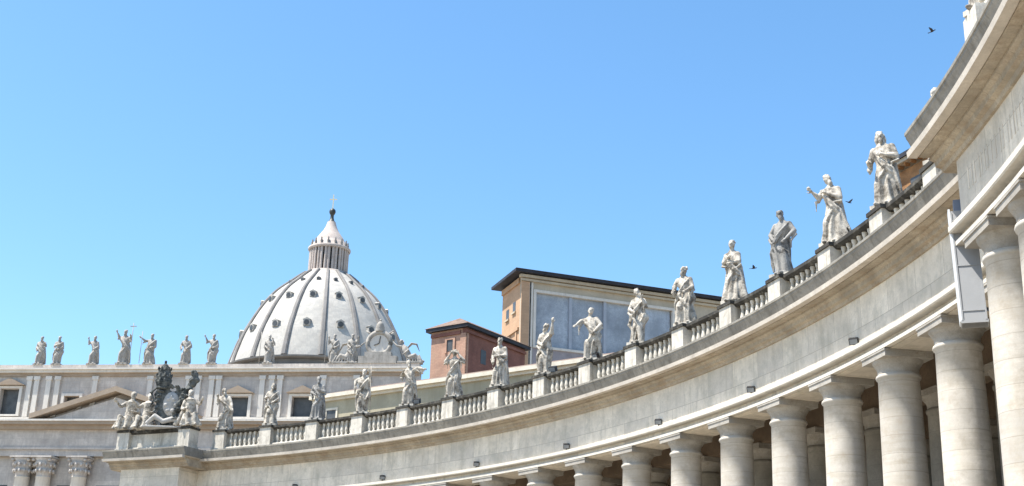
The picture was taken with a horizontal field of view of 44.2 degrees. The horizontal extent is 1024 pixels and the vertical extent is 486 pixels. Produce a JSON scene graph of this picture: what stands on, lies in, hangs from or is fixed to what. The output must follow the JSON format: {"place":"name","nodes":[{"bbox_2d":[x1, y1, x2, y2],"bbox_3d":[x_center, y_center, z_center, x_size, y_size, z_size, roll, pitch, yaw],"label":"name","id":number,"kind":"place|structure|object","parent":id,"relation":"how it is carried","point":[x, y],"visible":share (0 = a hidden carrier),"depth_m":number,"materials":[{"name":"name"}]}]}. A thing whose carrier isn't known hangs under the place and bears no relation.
{"place":"outdoors","nodes":[
{"label":"outdoors","id":0,"kind":"place"},
{"bbox_2d":[0,363,424,485],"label":"basilica facade","id":1,"kind":"structure","parent":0,"point":[57,422],"depth_m":206.56,"materials":[{"name":"stone"}]},
{"bbox_2d":[0,378,25,415],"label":"window","id":2,"kind":"structure","parent":1,"relation":"in","point":[11,402],"depth_m":211.55,"materials":[{"name":"white stone"}]},
{"bbox_2d":[32,336,46,364],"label":"apostle statue","id":3,"kind":"object","parent":1,"relation":"on","point":[40,357],"visible":1,"depth_m":212.99,"materials":[{"name":"stone"}]},
{"bbox_2d":[50,336,63,364],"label":"apostle statue","id":4,"kind":"object","parent":1,"relation":"on","point":[58,352],"visible":1,"depth_m":212.64,"materials":[{"name":"stone"}]},
{"bbox_2d":[60,393,83,408],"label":"window","id":5,"kind":"structure","parent":1,"relation":"in","point":[63,395],"depth_m":209.59,"materials":[{"name":"white stone"}]},
{"bbox_2d":[86,336,99,364],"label":"apostle statue","id":6,"kind":"object","parent":1,"relation":"on","point":[93,359],"visible":1,"depth_m":211.76,"materials":[{"name":"stone"}]},
{"bbox_2d":[115,324,136,364],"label":"apostle statue","id":7,"kind":"object","parent":1,"relation":"on","point":[124,356],"visible":1,"depth_m":211.14,"materials":[{"name":"stone"}]},
{"bbox_2d":[139,332,156,363],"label":"apostle statue","id":8,"kind":"object","parent":1,"relation":"on","point":[149,357],"visible":1,"depth_m":210.59,"materials":[{"name":"stone"}]},
{"bbox_2d":[178,335,191,363],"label":"apostle statue","id":9,"kind":"object","parent":1,"relation":"on","point":[186,344],"visible":1,"depth_m":209.64,"materials":[{"name":"stone"}]},
{"bbox_2d":[204,334,218,363],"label":"apostle statue","id":10,"kind":"object","parent":1,"relation":"on","point":[213,351],"visible":1,"depth_m":209.11,"materials":[{"name":"stone"}]},
{"bbox_2d":[221,385,252,416],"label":"window","id":11,"kind":"structure","parent":1,"relation":"in","point":[241,406],"depth_m":205.94,"materials":[{"name":"white stone"}]},
{"bbox_2d":[259,332,275,363],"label":"apostle statue","id":12,"kind":"object","parent":1,"relation":"on","point":[269,344],"visible":1,"depth_m":207.76,"materials":[{"name":"stone"}]},
{"bbox_2d":[286,385,313,416],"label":"window","id":13,"kind":"structure","parent":1,"relation":"in","point":[302,407],"depth_m":204.64,"materials":[{"name":"white stone"}]},
{"bbox_2d":[227,195,405,363],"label":"basilica dome","id":14,"kind":"structure","parent":1,"relation":"on","point":[298,317],"depth_m":342.04,"materials":[{"name":"stone"}]},
{"bbox_2d":[324,333,339,363],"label":"apostle statue","id":15,"kind":"object","parent":1,"relation":"on","point":[334,350],"visible":1,"depth_m":206.46,"materials":[{"name":"stone"}]},
{"bbox_2d":[332,340,365,363],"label":"angel statue","id":16,"kind":"object","parent":1,"relation":"on","point":[340,358],"visible":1,"depth_m":205.52,"materials":[{"name":"stone"}]},
{"bbox_2d":[346,334,359,363],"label":"apostle statue","id":17,"kind":"object","parent":1,"relation":"on","point":[354,351],"visible":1,"depth_m":205.96,"materials":[{"name":"stone"}]},
{"bbox_2d":[358,319,397,362],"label":"roof clock","id":18,"kind":"object","parent":1,"relation":"on","point":[379,343],"visible":1,"depth_m":205.74,"materials":[{"name":"stone"}]},
{"bbox_2d":[393,339,424,364],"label":"angel statue","id":19,"kind":"object","parent":1,"relation":"on","point":[414,358],"visible":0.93,"depth_m":204.24,"materials":[{"name":"stone"}]},
{"bbox_2d":[309,352,613,418],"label":"palace wing","id":20,"kind":"structure","parent":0,"point":[383,398],"depth_m":113.05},
{"bbox_2d":[326,410,335,418],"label":"window","id":21,"kind":"structure","parent":20,"relation":"in","point":[331,413],"depth_m":119.02,"materials":[{"name":"grey glass"}]},
{"bbox_2d":[425,318,530,377],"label":"brick tower","id":22,"kind":"structure","parent":0,"point":[474,344],"depth_m":131.11,"materials":[{"name":"brick"}]},
{"bbox_2d":[447,339,452,350],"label":"window","id":23,"kind":"structure","parent":22,"relation":"in","point":[449,342],"depth_m":130.52,"materials":[{"name":"grey glass"}]},
{"bbox_2d":[480,349,507,364],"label":"shaded window","id":24,"kind":"structure","parent":22,"relation":"in","point":[483,353],"depth_m":131.43,"materials":[{"name":"grey glass"}]},
{"bbox_2d":[0,0,968,379],"label":"sky","id":25,"kind":"structure","parent":0,"point":[167,167],"materials":[{"name":"blue"}]},
{"bbox_2d":[102,0,1023,485],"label":"colonnade","id":26,"kind":"object","parent":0,"point":[916,386],"visible":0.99,"depth_m":50.69,"materials":[{"name":"stone"}]},
{"bbox_2d":[111,392,141,430],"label":"seated statue","id":27,"kind":"object","parent":26,"relation":"on","point":[126,420],"visible":0.82,"depth_m":91.41,"materials":[{"name":"stone"}]},
{"bbox_2d":[130,394,159,430],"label":"seated statue","id":28,"kind":"object","parent":26,"relation":"on","point":[143,418],"visible":0.71,"depth_m":91.00,"materials":[{"name":"stone"}]},
{"bbox_2d":[142,361,199,429],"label":"coat of arms","id":29,"kind":"object","parent":26,"relation":"on","point":[167,401],"visible":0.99,"depth_m":90.18},
{"bbox_2d":[173,389,203,427],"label":"seated statue","id":30,"kind":"object","parent":26,"relation":"on","point":[188,415],"visible":0.98,"depth_m":89.36,"materials":[{"name":"stone"}]},
{"bbox_2d":[216,388,233,429],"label":"saint statue","id":31,"kind":"object","parent":26,"relation":"on","point":[225,419],"visible":0.98,"depth_m":90.18,"materials":[{"name":"stone"}]},
{"bbox_2d":[262,383,279,424],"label":"saint statue","id":32,"kind":"object","parent":26,"relation":"on","point":[272,395],"visible":0.98,"depth_m":88.22,"materials":[{"name":"stone"}]},
{"bbox_2d":[308,376,325,419],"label":"saint statue","id":33,"kind":"object","parent":26,"relation":"on","point":[318,392],"visible":0.98,"depth_m":85.88,"materials":[{"name":"stone"}]},
{"bbox_2d":[353,366,374,413],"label":"saint statue","id":34,"kind":"object","parent":26,"relation":"on","point":[363,393],"visible":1,"depth_m":83.48,"materials":[{"name":"stone"}]},
{"bbox_2d":[399,360,426,405],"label":"saint statue","id":35,"kind":"object","parent":26,"relation":"on","point":[409,394],"visible":0.97,"depth_m":80.72,"materials":[{"name":"stone"}]},
{"bbox_2d":[413,398,420,403],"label":"floodlight","id":36,"kind":"object","parent":26,"relation":"on","point":[416,400],"visible":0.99,"depth_m":80.04,"materials":[{"name":"grey metal"}]},
{"bbox_2d":[444,349,465,397],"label":"saint statue","id":37,"kind":"object","parent":26,"relation":"on","point":[453,386],"visible":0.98,"depth_m":77.90,"materials":[{"name":"stone"}]},
{"bbox_2d":[489,337,509,386],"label":"saint statue","id":38,"kind":"object","parent":26,"relation":"on","point":[500,374],"visible":0.95,"depth_m":74.71,"materials":[{"name":"stone"}]},
{"bbox_2d":[535,317,554,374],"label":"saint statue","id":39,"kind":"object","parent":26,"relation":"on","point":[544,355],"visible":0.98,"depth_m":71.67,"materials":[{"name":"stone"}]},
{"bbox_2d":[548,366,557,371],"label":"floodlight","id":40,"kind":"object","parent":26,"relation":"on","point":[552,368],"visible":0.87,"depth_m":70.88,"materials":[{"name":"grey metal"}]},
{"bbox_2d":[563,443,568,449],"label":"floodlight","id":41,"kind":"object","parent":26,"relation":"on","point":[566,446],"visible":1,"depth_m":67.10,"materials":[{"name":"grey metal"}]},
{"bbox_2d":[573,307,602,361],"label":"saint statue","id":42,"kind":"object","parent":26,"relation":"on","point":[594,327],"visible":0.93,"depth_m":68.14,"materials":[{"name":"stone"}]},
{"bbox_2d":[590,352,599,357],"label":"floodlight","id":43,"kind":"object","parent":26,"relation":"on","point":[596,355],"visible":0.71,"depth_m":67.81,"materials":[{"name":"grey metal"}]},
{"bbox_2d":[626,288,648,344],"bbox_3d":[6.483,3.787,64.910,1.199,3.096,1.003,-10,-22,29],"label":"saint statue","id":44,"kind":"object","parent":26,"relation":"on","point":[638,314],"visible":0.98,"depth_m":64.74,"materials":[{"name":"stone"}]},
{"bbox_2d":[655,419,661,425],"bbox_3d":[7.001,8.610,60.368,0.328,0.416,0.309,-3,-20,12],"label":"floodlight","id":45,"kind":"object","parent":26,"relation":"on","point":[658,422],"visible":1,"depth_m":60.28,"materials":[{"name":"grey metal"}]},
{"bbox_2d":[671,266,696,326],"bbox_3d":[8.362,2.583,61.307,1.288,3.100,0.996,-11,-23,32],"label":"saint statue","id":46,"kind":"object","parent":26,"relation":"on","point":[685,312],"visible":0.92,"depth_m":60.99,"materials":[{"name":"stone"}]},
{"bbox_2d":[720,240,747,303],"bbox_3d":[10.237,1.318,57.536,1.416,3.106,0.994,-7,-21,24],"label":"saint statue","id":47,"kind":"object","parent":26,"relation":"on","point":[734,288],"visible":0.92,"depth_m":57.21,"materials":[{"name":"stone"}]},
{"bbox_2d":[746,386,754,392],"bbox_3d":[10.102,6.239,53.314,0.328,0.416,0.309,-5,-20,19],"label":"floodlight","id":48,"kind":"object","parent":26,"relation":"on","point":[750,389],"visible":0.95,"depth_m":53.23,"materials":[{"name":"grey metal"}]},
{"bbox_2d":[768,210,796,277],"bbox_3d":[11.507,0.017,53.698,1.369,3.106,0.985,-14,-24,37],"label":"saint statue","id":49,"kind":"object","parent":26,"relation":"on","point":[782,234],"visible":0.92,"depth_m":53.58,"materials":[{"name":"stone"}]},
{"bbox_2d":[806,174,850,246],"bbox_3d":[12.626,-1.306,49.812,1.667,3.105,0.985,-15,-25,40],"label":"saint statue","id":50,"kind":"object","parent":26,"relation":"on","point":[836,226],"visible":0.81,"depth_m":49.49,"materials":[{"name":"stone"}]},
{"bbox_2d":[848,337,858,344],"bbox_3d":[12.355,3.602,45.569,0.328,0.416,0.309,-8,-21,26],"label":"floodlight","id":51,"kind":"object","parent":26,"relation":"on","point":[853,340],"visible":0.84,"depth_m":45.49,"materials":[{"name":"grey metal"}]},
{"bbox_2d":[866,131,902,209],"bbox_3d":[13.530,-2.645,45.884,1.283,3.095,1.043,-8,-21,25],"label":"saint statue","id":52,"kind":"object","parent":26,"relation":"on","point":[883,156],"visible":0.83,"depth_m":45.56,"materials":[{"name":"stone"}]},
{"bbox_2d":[922,87,936,165],"bbox_3d":[14.130,-3.898,41.767,0.892,2.782,1.085,18,-25,-39],"label":"saint statue","id":53,"kind":"object","parent":26,"relation":"on","point":[931,93],"visible":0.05,"depth_m":42.07,"materials":[{"name":"stone"}]},
{"bbox_2d":[947,199,988,328],"bbox_3d":[12.077,0.570,33.197,0.895,3.644,0.710,-5,-29,16],"label":"loudspeaker panel","id":54,"kind":"object","parent":26,"relation":"attached to","point":[973,309],"visible":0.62,"depth_m":32.64,"materials":[{"name":"grey paint"}]},
{"bbox_2d":[963,0,986,17],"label":"saint statue","id":55,"kind":"object","parent":26,"relation":"on","point":[969,5],"visible":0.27,"depth_m":32.12,"materials":[{"name":"stone"}]},
{"bbox_2d":[491,267,721,364],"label":"palace","id":56,"kind":"structure","parent":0,"point":[534,301],"depth_m":160.41,"materials":[{"name":"paint"}]},
{"bbox_2d":[535,293,568,348],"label":"window pane","id":57,"kind":"structure","parent":56,"relation":"in","point":[547,306],"depth_m":158.75,"materials":[{"name":"blue glass"}]},
{"bbox_2d":[572,298,602,352],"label":"window pane","id":58,"kind":"structure","parent":56,"relation":"in","point":[580,307],"depth_m":160.23,"materials":[{"name":"blue glass"}]},
{"bbox_2d":[606,303,632,352],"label":"window pane","id":59,"kind":"structure","parent":56,"relation":"in","point":[618,333],"depth_m":161.61,"materials":[{"name":"blue glass"}]},
{"bbox_2d":[645,308,669,340],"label":"window pane","id":60,"kind":"structure","parent":56,"relation":"in","point":[658,323],"depth_m":163.87,"materials":[{"name":"blue glass"}]},
{"bbox_2d":[896,148,927,189],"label":"orange building","id":61,"kind":"structure","parent":0,"point":[909,169],"depth_m":90.49,"materials":[{"name":"paint"}]},
{"bbox_2d":[910,174,920,182],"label":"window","id":62,"kind":"structure","parent":61,"relation":"in","point":[913,179],"depth_m":89.86,"materials":[{"name":"grey glass"}]}
]}

